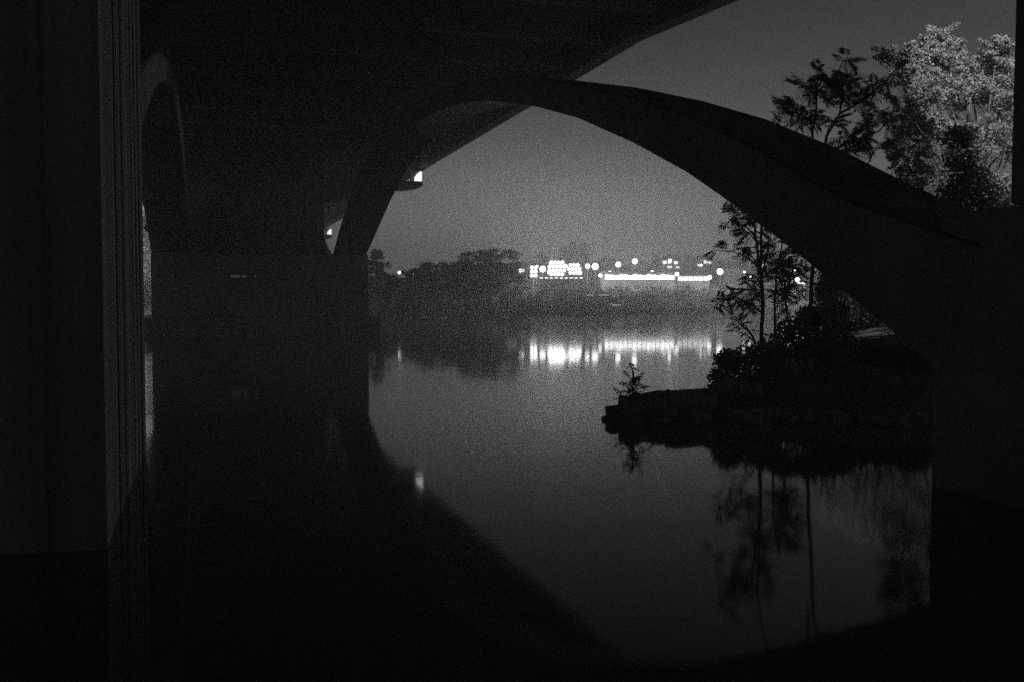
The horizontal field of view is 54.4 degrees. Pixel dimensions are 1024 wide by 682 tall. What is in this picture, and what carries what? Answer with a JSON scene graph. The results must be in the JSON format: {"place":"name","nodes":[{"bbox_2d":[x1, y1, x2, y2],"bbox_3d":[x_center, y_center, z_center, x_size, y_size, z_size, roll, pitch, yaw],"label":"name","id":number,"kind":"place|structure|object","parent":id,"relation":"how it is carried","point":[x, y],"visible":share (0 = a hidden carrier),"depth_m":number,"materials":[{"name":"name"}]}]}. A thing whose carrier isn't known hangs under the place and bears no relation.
{"place":"outdoors","nodes":[
{"label":"outdoors","id":0,"kind":"place"},
{"bbox_2d":[144,270,865,316],"bbox_3d":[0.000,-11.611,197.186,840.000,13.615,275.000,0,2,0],"label":"bank ground","id":1,"kind":"structure","parent":0,"point":[469,311],"depth_m":133.77,"materials":[{"name":"black soil"}]},
{"bbox_2d":[143,240,150,296],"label":"broadleaf tree","id":2,"kind":"object","parent":1,"relation":"on","point":[147,282],"visible":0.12,"depth_m":100.62,"materials":[{"name":"grey plant"}]},
{"bbox_2d":[143,229,150,304],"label":"broadleaf tree","id":3,"kind":"object","parent":1,"relation":"on","point":[145,235],"visible":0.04,"depth_m":103.28,"materials":[{"name":"grey plant"}]},
{"bbox_2d":[368,248,393,308],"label":"poplar tree","id":4,"kind":"object","parent":1,"relation":"on","point":[375,291],"visible":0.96,"depth_m":112.18,"materials":[{"name":"black plant"}]},
{"bbox_2d":[379,273,404,304],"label":"broadleaf tree","id":5,"kind":"object","parent":1,"relation":"on","point":[390,289],"visible":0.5,"depth_m":115.42,"materials":[{"name":"black plant"}]},
{"bbox_2d":[397,266,432,297],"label":"broadleaf tree","id":6,"kind":"object","parent":1,"relation":"on","point":[409,273],"visible":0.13,"depth_m":117.75,"materials":[{"name":"black plant"}]},
{"bbox_2d":[401,261,461,308],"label":"broadleaf tree","id":7,"kind":"object","parent":1,"relation":"on","point":[433,281],"visible":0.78,"depth_m":115.36,"materials":[{"name":"black plant"}]},
{"bbox_2d":[433,261,466,304],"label":"broadleaf tree","id":8,"kind":"object","parent":1,"relation":"on","point":[461,283],"visible":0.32,"depth_m":119.76,"materials":[{"name":"black plant"}]},
{"bbox_2d":[446,299,466,309],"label":"shrub","id":9,"kind":"object","parent":1,"relation":"on","point":[463,307],"visible":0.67,"depth_m":118.57,"materials":[{"name":"black plant"}]},
{"bbox_2d":[441,260,480,304],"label":"open crowned tree","id":10,"kind":"object","parent":1,"relation":"on","point":[467,277],"visible":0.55,"depth_m":120.68,"materials":[{"name":"black plant"}]},
{"bbox_2d":[459,298,476,308],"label":"shrub","id":11,"kind":"object","parent":1,"relation":"on","point":[467,299],"visible":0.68,"depth_m":120.29,"materials":[{"name":"black plant"}]},
{"bbox_2d":[452,258,493,302],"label":"broadleaf tree","id":12,"kind":"object","parent":1,"relation":"on","point":[481,284],"visible":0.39,"depth_m":122.42,"materials":[{"name":"black plant"}]},
{"bbox_2d":[465,300,484,311],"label":"shrub","id":13,"kind":"object","parent":1,"relation":"on","point":[474,305],"visible":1,"depth_m":119.57,"materials":[{"name":"black plant"}]},
{"bbox_2d":[453,249,503,302],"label":"open crowned tree","id":14,"kind":"object","parent":1,"relation":"on","point":[487,255],"visible":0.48,"depth_m":123.93,"materials":[{"name":"black plant"}]},
{"bbox_2d":[474,296,493,308],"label":"shrub","id":15,"kind":"object","parent":1,"relation":"on","point":[482,300],"visible":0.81,"depth_m":122.08,"materials":[{"name":"black plant"}]},
{"bbox_2d":[481,250,505,303],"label":"poplar tree","id":16,"kind":"object","parent":1,"relation":"on","point":[489,294],"visible":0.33,"depth_m":127.31,"materials":[{"name":"black plant"}]},
{"bbox_2d":[486,300,505,310],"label":"shrub","id":17,"kind":"object","parent":1,"relation":"on","point":[501,305],"visible":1,"depth_m":122.43,"materials":[{"name":"black plant"}]},
{"bbox_2d":[479,247,527,303],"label":"open crowned tree","id":18,"kind":"object","parent":1,"relation":"on","point":[512,271],"visible":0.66,"depth_m":126.94,"materials":[{"name":"black plant"}]},
{"bbox_2d":[505,298,519,307],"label":"shrub","id":19,"kind":"object","parent":1,"relation":"on","point":[512,302],"visible":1,"depth_m":125.35,"materials":[{"name":"black plant"}]},
{"bbox_2d":[504,283,523,298],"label":"shrub","id":20,"kind":"object","parent":1,"relation":"on","point":[506,287],"visible":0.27,"depth_m":133.47,"materials":[{"name":"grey plant"}]},
{"bbox_2d":[511,284,531,298],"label":"shrub","id":21,"kind":"object","parent":1,"relation":"on","point":[525,287],"visible":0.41,"depth_m":134.20,"materials":[{"name":"grey plant"}]},
{"bbox_2d":[516,260,541,286],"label":"broadleaf tree","id":22,"kind":"object","parent":1,"relation":"on","point":[529,279],"visible":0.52,"depth_m":169.10,"materials":[{"name":"grey plant"}]},
{"bbox_2d":[517,293,541,308],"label":"shrub","id":23,"kind":"object","parent":1,"relation":"on","point":[530,302],"visible":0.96,"depth_m":126.02,"materials":[{"name":"grey plant"}]},
{"bbox_2d":[530,265,537,291],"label":"floodlight mast","id":24,"kind":"object","parent":1,"relation":"on","point":[533,271],"visible":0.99,"depth_m":150.53,"materials":[{"name":"paint"}]},
{"bbox_2d":[527,288,545,298],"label":"shrub","id":25,"kind":"object","parent":1,"relation":"on","point":[538,293],"visible":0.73,"depth_m":135.44,"materials":[{"name":"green plant"}]},
{"bbox_2d":[525,294,549,309],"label":"shrub","id":26,"kind":"object","parent":1,"relation":"on","point":[537,305],"visible":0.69,"depth_m":127.35,"materials":[{"name":"grey plant"}]},
{"bbox_2d":[527,253,557,285],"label":"open crowned tree","id":27,"kind":"object","parent":1,"relation":"on","point":[545,258],"visible":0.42,"depth_m":178.93,"materials":[{"name":"grey plant"}]},
{"bbox_2d":[532,281,553,298],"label":"shrub","id":28,"kind":"object","parent":1,"relation":"on","point":[545,289],"visible":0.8,"depth_m":136.99,"materials":[{"name":"grey plant"}]},
{"bbox_2d":[542,297,564,308],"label":"shrub","id":29,"kind":"object","parent":1,"relation":"on","point":[554,299],"visible":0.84,"depth_m":129.79,"materials":[{"name":"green plant"}]},
{"bbox_2d":[547,259,566,276],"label":"floodlight mast","id":30,"kind":"object","parent":1,"relation":"on","point":[556,270],"visible":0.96,"depth_m":152.50,"materials":[{"name":"paint"}]},
{"bbox_2d":[545,285,572,297],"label":"shrub","id":31,"kind":"object","parent":1,"relation":"on","point":[555,288],"visible":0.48,"depth_m":138.01,"materials":[{"name":"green plant"}]},
{"bbox_2d":[539,277,583,293],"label":"edging wall","id":32,"kind":"structure","parent":1,"relation":"on","point":[555,281],"depth_m":146.76,"materials":[{"name":"white"}]},
{"bbox_2d":[555,246,571,276],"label":"poplar tree","id":33,"kind":"object","parent":1,"relation":"on","point":[563,251],"visible":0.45,"depth_m":181.06,"materials":[{"name":"grey plant"}]},
{"bbox_2d":[551,283,576,299],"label":"shrub","id":34,"kind":"object","parent":1,"relation":"on","point":[560,295],"visible":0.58,"depth_m":136.47,"materials":[{"name":"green plant"}]},
{"bbox_2d":[555,298,574,308],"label":"shrub","id":35,"kind":"object","parent":1,"relation":"on","point":[572,303],"visible":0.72,"depth_m":131.76,"materials":[{"name":"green plant"}]},
{"bbox_2d":[562,290,584,308],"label":"shrub","id":36,"kind":"object","parent":1,"relation":"on","point":[566,295],"visible":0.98,"depth_m":132.09,"materials":[{"name":"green plant"}]},
{"bbox_2d":[567,262,580,276],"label":"floodlight mast","id":37,"kind":"object","parent":1,"relation":"on","point":[573,268],"visible":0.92,"depth_m":153.50,"materials":[{"name":"paint"}]},
{"bbox_2d":[565,241,583,276],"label":"poplar tree","id":38,"kind":"object","parent":1,"relation":"on","point":[573,254],"visible":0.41,"depth_m":184.16,"materials":[{"name":"grey plant"}]},
{"bbox_2d":[568,283,589,296],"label":"shrub","id":39,"kind":"object","parent":1,"relation":"on","point":[577,288],"visible":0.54,"depth_m":140.87,"materials":[{"name":"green plant"}]},
{"bbox_2d":[572,293,592,309],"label":"shrub","id":40,"kind":"object","parent":1,"relation":"on","point":[589,304],"visible":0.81,"depth_m":133.18,"materials":[{"name":"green plant"}]},
{"bbox_2d":[576,242,593,286],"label":"poplar tree","id":41,"kind":"object","parent":1,"relation":"on","point":[584,257],"visible":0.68,"depth_m":184.98,"materials":[{"name":"grey plant"}]},
{"bbox_2d":[577,288,597,302],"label":"shrub","id":42,"kind":"object","parent":1,"relation":"on","point":[588,291],"visible":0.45,"depth_m":141.10,"materials":[{"name":"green plant"}]},
{"bbox_2d":[583,292,604,309],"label":"shrub","id":43,"kind":"object","parent":1,"relation":"on","point":[595,304],"visible":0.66,"depth_m":134.39,"materials":[{"name":"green plant"}]},
{"bbox_2d":[589,286,608,303],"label":"shrub","id":44,"kind":"object","parent":1,"relation":"on","point":[597,288],"visible":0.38,"depth_m":139.88,"materials":[{"name":"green plant"}]},
{"bbox_2d":[589,257,612,286],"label":"broadleaf tree","id":45,"kind":"object","parent":1,"relation":"on","point":[601,263],"visible":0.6,"depth_m":188.56,"materials":[{"name":"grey plant"}]},
{"bbox_2d":[597,285,617,302],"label":"shrub","id":46,"kind":"object","parent":1,"relation":"on","point":[610,290],"visible":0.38,"depth_m":142.53,"materials":[{"name":"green plant"}]},
{"bbox_2d":[598,257,617,271],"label":"open crowned tree","id":47,"kind":"object","parent":1,"relation":"on","point":[614,260],"visible":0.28,"depth_m":199.08,"materials":[{"name":"grey plant"}]},
{"bbox_2d":[598,291,620,309],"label":"shrub","id":48,"kind":"object","parent":1,"relation":"on","point":[610,298],"visible":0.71,"depth_m":136.18,"materials":[{"name":"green plant"}]},
{"bbox_2d":[613,286,631,298],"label":"shrub","id":49,"kind":"object","parent":1,"relation":"on","point":[618,288],"visible":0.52,"depth_m":145.81,"materials":[{"name":"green plant"}]},
{"bbox_2d":[612,291,636,309],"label":"shrub","id":50,"kind":"object","parent":1,"relation":"on","point":[626,303],"visible":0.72,"depth_m":139.37,"materials":[{"name":"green plant"}]},
{"bbox_2d":[617,264,632,271],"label":"broadleaf tree","id":51,"kind":"object","parent":1,"relation":"on","point":[626,268],"visible":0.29,"depth_m":203.82,"materials":[{"name":"grey plant"}]},
{"bbox_2d":[621,289,651,307],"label":"shrub","id":52,"kind":"object","parent":1,"relation":"on","point":[636,297],"visible":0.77,"depth_m":141.53,"materials":[{"name":"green plant"}]},
{"bbox_2d":[598,272,675,291],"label":"long building","id":53,"kind":"structure","parent":1,"relation":"on","point":[633,279],"depth_m":159.83,"materials":[{"name":"tile"}]},
{"bbox_2d":[635,284,655,295],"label":"shrub","id":54,"kind":"object","parent":1,"relation":"on","point":[647,289],"visible":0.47,"depth_m":149.77,"materials":[{"name":"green plant"}]},
{"bbox_2d":[635,261,658,271],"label":"broadleaf tree","id":55,"kind":"object","parent":1,"relation":"on","point":[647,267],"visible":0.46,"depth_m":213.87,"materials":[{"name":"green plant"}]},
{"bbox_2d":[635,291,667,308],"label":"shrub","id":56,"kind":"object","parent":1,"relation":"on","point":[653,302],"visible":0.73,"depth_m":142.96,"materials":[{"name":"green plant"}]},
{"bbox_2d":[651,254,659,270],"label":"poplar tree","id":57,"kind":"object","parent":1,"relation":"on","point":[656,257],"visible":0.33,"depth_m":239.13,"materials":[{"name":"grey plant"}]},
{"bbox_2d":[645,286,666,299],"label":"shrub","id":58,"kind":"object","parent":1,"relation":"on","point":[657,291],"visible":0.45,"depth_m":151.17,"materials":[{"name":"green plant"}]},
{"bbox_2d":[651,293,670,308],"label":"shrub","id":59,"kind":"object","parent":1,"relation":"on","point":[661,298],"visible":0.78,"depth_m":144.98,"materials":[{"name":"grey plant"}]},
{"bbox_2d":[654,284,677,299],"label":"shrub","id":60,"kind":"object","parent":1,"relation":"on","point":[669,294],"visible":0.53,"depth_m":154.12,"materials":[{"name":"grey plant"}]},
{"bbox_2d":[657,252,682,274],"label":"house","id":61,"kind":"structure","parent":1,"relation":"on","point":[665,265],"depth_m":231.46,"materials":[{"name":"concrete"}]},
{"bbox_2d":[665,283,689,301],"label":"shrub","id":62,"kind":"object","parent":1,"relation":"on","point":[679,286],"visible":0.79,"depth_m":154.62,"materials":[{"name":"grey plant"}]},
{"bbox_2d":[671,284,694,300],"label":"shrub","id":63,"kind":"object","parent":1,"relation":"on","point":[683,291],"visible":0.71,"depth_m":155.31,"materials":[{"name":"grey plant"}]},
{"bbox_2d":[676,299,695,307],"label":"shrub","id":64,"kind":"object","parent":1,"relation":"on","point":[683,302],"visible":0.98,"depth_m":149.76,"materials":[{"name":"grey plant"}]},
{"bbox_2d":[681,254,695,274],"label":"broadleaf tree","id":65,"kind":"object","parent":1,"relation":"on","point":[686,266],"visible":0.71,"depth_m":243.61,"materials":[{"name":"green plant"}]},
{"bbox_2d":[681,285,701,300],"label":"shrub","id":66,"kind":"object","parent":1,"relation":"on","point":[697,293],"visible":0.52,"depth_m":157.98,"materials":[{"name":"grey plant"}]},
{"bbox_2d":[684,297,698,306],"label":"shrub","id":67,"kind":"object","parent":1,"relation":"on","point":[688,303],"visible":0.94,"depth_m":149.79,"materials":[{"name":"grey plant"}]},
{"bbox_2d":[676,275,711,291],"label":"glazed annex","id":68,"kind":"object","parent":1,"relation":"on","point":[699,282],"visible":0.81,"depth_m":160.24,"materials":[{"name":"glass"}]},
{"bbox_2d":[692,252,712,274],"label":"house","id":69,"kind":"structure","parent":1,"relation":"on","point":[697,262],"depth_m":231.50,"materials":[{"name":"concrete"}]},
{"bbox_2d":[691,292,716,307],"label":"shrub","id":70,"kind":"object","parent":1,"relation":"on","point":[704,302],"visible":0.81,"depth_m":152.38,"materials":[{"name":"grey plant"}]},
{"bbox_2d":[695,284,718,300],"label":"shrub","id":71,"kind":"object","parent":1,"relation":"on","point":[704,291],"visible":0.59,"depth_m":159.00,"materials":[{"name":"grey plant"}]},
{"bbox_2d":[704,257,727,286],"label":"broadleaf tree","id":72,"kind":"object","parent":1,"relation":"on","point":[714,268],"visible":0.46,"depth_m":224.36,"materials":[{"name":"grey plant"}]},
{"bbox_2d":[710,293,739,307],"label":"shrub","id":73,"kind":"object","parent":1,"relation":"on","point":[724,303],"visible":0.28,"depth_m":155.83,"materials":[{"name":"grey plant"}]},
{"bbox_2d":[716,261,743,287],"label":"house","id":74,"kind":"structure","parent":1,"relation":"on","point":[732,273],"depth_m":214.61,"materials":[{"name":"concrete"}]},
{"bbox_2d":[720,284,745,297],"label":"shrub","id":75,"kind":"object","parent":1,"relation":"on","point":[728,291],"visible":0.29,"depth_m":163.63,"materials":[{"name":"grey plant"}]},
{"bbox_2d":[723,254,748,280],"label":"open crowned tree","id":76,"kind":"object","parent":1,"relation":"on","point":[742,265],"visible":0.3,"depth_m":228.77,"materials":[{"name":"grey plant"}]},
{"bbox_2d":[742,261,766,283],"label":"broadleaf tree","id":77,"kind":"object","parent":1,"relation":"on","point":[751,271],"visible":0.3,"depth_m":214.27,"materials":[{"name":"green plant"}]},
{"bbox_2d":[764,281,780,297],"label":"shrub","id":78,"kind":"object","parent":1,"relation":"on","point":[766,285],"visible":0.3,"depth_m":171.04,"materials":[{"name":"grey plant"}]},
{"bbox_2d":[765,262,787,288],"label":"broadleaf tree","id":79,"kind":"object","parent":1,"relation":"on","point":[773,281],"visible":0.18,"depth_m":213.79,"materials":[{"name":"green plant"}]},
{"bbox_2d":[777,282,804,299],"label":"lit canopy","id":80,"kind":"object","parent":1,"relation":"on","point":[803,283],"visible":0.19,"depth_m":175.98,"materials":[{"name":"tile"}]},
{"bbox_2d":[788,264,815,287],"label":"broadleaf tree","id":81,"kind":"object","parent":1,"relation":"on","point":[805,279],"visible":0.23,"depth_m":218.16,"materials":[{"name":"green plant"}]},
{"bbox_2d":[0,311,1023,681],"bbox_3d":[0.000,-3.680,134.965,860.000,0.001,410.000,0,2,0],"label":"river","id":82,"kind":"structure","parent":0,"point":[448,499],"depth_m":8.43,"materials":[{"name":"grey liquid"}]},
{"bbox_2d":[0,0,1023,554],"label":"arch bridge","id":83,"kind":"structure","parent":82,"relation":"in","point":[234,158],"depth_m":13.79,"materials":[{"name":"concrete"}]},
{"bbox_2d":[410,170,421,182],"bbox_3d":[-6.130,-10.522,63.786,0.700,0.800,0.380,-1,3,-17],"label":"bulkhead lamp","id":84,"kind":"object","parent":83,"relation":"on","point":[415,176],"visible":0.88,"depth_m":63.77,"materials":[{"name":"paint"}]},
{"bbox_2d":[143,0,1015,277],"label":"sky","id":85,"kind":"structure","parent":0,"point":[542,181],"materials":[{"name":"grey"}]},
{"bbox_2d":[641,335,933,423],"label":"riverbank","id":86,"kind":"structure","parent":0,"point":[867,407],"depth_m":16.77,"materials":[{"name":"black soil"}]},
{"bbox_2d":[601,415,614,420],"bbox_3d":[1.613,1.304,16.477,0.230,0.166,0.274,-1,3,-29],"label":"rock","id":87,"kind":"object","parent":86,"relation":"on","point":[606,418],"visible":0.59,"depth_m":16.38,"materials":[{"name":"black stone"}]},
{"bbox_2d":[605,405,621,420],"bbox_3d":[1.724,1.199,16.572,0.316,0.261,0.405,0,2,-6],"label":"rock","id":88,"kind":"object","parent":86,"relation":"on","point":[614,411],"visible":0.7,"depth_m":16.41,"materials":[{"name":"black stone"}]},
{"bbox_2d":[618,395,646,421],"bbox_3d":[1.983,1.148,16.553,0.438,0.505,0.682,0,2,-11],"label":"rock","id":89,"kind":"object","parent":86,"relation":"on","point":[634,410],"visible":0.8,"depth_m":16.29,"materials":[{"name":"black stone"}]},
{"bbox_2d":[612,363,655,404],"bbox_3d":[1.995,0.901,16.528,0.640,1.068,1.411,0,2,-7],"label":"plant","id":90,"kind":"object","parent":86,"relation":"on","point":[631,388],"visible":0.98,"depth_m":16.30,"materials":[{"name":"black plant"}]},
{"bbox_2d":[640,390,668,410],"bbox_3d":[2.372,1.087,16.681,0.626,0.516,0.599,0,2,-6],"label":"rock","id":91,"kind":"object","parent":86,"relation":"on","point":[660,397],"visible":0.32,"depth_m":16.44,"materials":[{"name":"black stone"}]},
{"bbox_2d":[663,388,717,408],"bbox_3d":[2.995,1.085,16.773,1.038,0.545,0.809,0,2,-2],"label":"rock","id":92,"kind":"object","parent":86,"relation":"on","point":[687,398],"visible":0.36,"depth_m":16.45,"materials":[{"name":"black stone"}]},
{"bbox_2d":[703,389,718,395],"bbox_3d":[3.297,0.875,16.665,0.339,0.153,0.286,1,3,16],"label":"rock","id":93,"kind":"object","parent":92,"relation":"on","point":[709,391],"visible":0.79,"depth_m":16.54,"materials":[{"name":"black stone"}]},
{"bbox_2d":[723,308,761,371],"bbox_3d":[4.335,0.309,18.649,0.748,1.870,1.249,0,2,10],"label":"sapling","id":94,"kind":"object","parent":86,"relation":"on","point":[743,325],"visible":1,"depth_m":18.61,"materials":[{"name":"black plant"}]},
{"bbox_2d":[703,201,794,377],"bbox_3d":[4.442,-1.207,18.854,1.567,4.828,1.788,0,2,0],"label":"tall sapling","id":95,"kind":"object","parent":86,"relation":"on","point":[757,262],"visible":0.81,"depth_m":18.71,"materials":[{"name":"black plant"}]},
{"bbox_2d":[706,340,795,393],"bbox_3d":[4.207,0.663,18.032,1.616,1.319,1.816,0,2,0],"label":"bank bush","id":96,"kind":"object","parent":86,"relation":"on","point":[728,362],"visible":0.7,"depth_m":17.73,"materials":[{"name":"black plant"}]},
{"bbox_2d":[756,242,810,373],"bbox_3d":[5.703,-0.528,20.470,1.236,3.286,1.770,0,2,0],"label":"leafy sapling","id":97,"kind":"object","parent":86,"relation":"on","point":[785,292],"visible":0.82,"depth_m":20.27,"materials":[{"name":"black plant"}]},
{"bbox_2d":[752,307,859,382],"bbox_3d":[5.737,0.244,19.378,1.651,1.811,3.194,1,3,30],"label":"bank bush","id":98,"kind":"object","parent":86,"relation":"on","point":[790,331],"visible":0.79,"depth_m":19.03,"materials":[{"name":"black plant"}]},
{"bbox_2d":[680,330,933,412],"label":"bank grass","id":99,"kind":"structure","parent":86,"relation":"on","point":[886,338],"depth_m":17.40,"materials":[{"name":"black plant"}]},
{"bbox_2d":[791,270,851,344],"bbox_3d":[8.465,-0.873,26.447,1.424,2.853,4.362,1,3,26],"label":"bank bush","id":100,"kind":"object","parent":86,"relation":"on","point":[826,291],"visible":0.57,"depth_m":25.73,"materials":[{"name":"black plant"}]},
{"bbox_2d":[770,47,913,369],"bbox_3d":[6.376,-2.356,19.398,2.925,6.472,1.981,0,2,0],"label":"tall sapling","id":101,"kind":"object","parent":86,"relation":"on","point":[837,83],"visible":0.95,"depth_m":19.29,"materials":[{"name":"black plant"}]},
{"bbox_2d":[824,290,884,332],"bbox_3d":[11.406,-0.889,32.981,2.467,2.348,5.208,0,2,0],"label":"lit shrub","id":102,"kind":"object","parent":86,"relation":"on","point":[856,314],"visible":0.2,"depth_m":33.06,"materials":[{"name":"black plant"}]},
{"bbox_2d":[838,324,895,342],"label":"gravel path","id":103,"kind":"structure","parent":86,"relation":"on","point":[876,330],"depth_m":28.60,"materials":[{"name":"grey gravel"}]},
{"bbox_2d":[834,171,938,331],"bbox_3d":[11.442,-2.531,30.855,5.222,5.769,3.479,2,3,40],"label":"leafy tree","id":104,"kind":"object","parent":86,"relation":"on","point":[845,296],"depth_m":31.18,"materials":[{"name":"black plant"}]},
{"bbox_2d":[871,22,1018,208],"bbox_3d":[12.051,-4.054,26.129,6.724,8.374,3.486,0,2,-12],"label":"broadleaf tree","id":105,"kind":"object","parent":86,"relation":"on","point":[935,60],"visible":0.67,"depth_m":25.57,"materials":[{"name":"grey plant"}]},
{"bbox_2d":[934,122,1015,210],"bbox_3d":[10.658,-2.412,22.889,2.127,5.270,1.286,0,2,0],"label":"dark shrub tree","id":106,"kind":"object","parent":86,"relation":"on","point":[957,194],"visible":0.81,"depth_m":22.72,"materials":[{"name":"black plant"}]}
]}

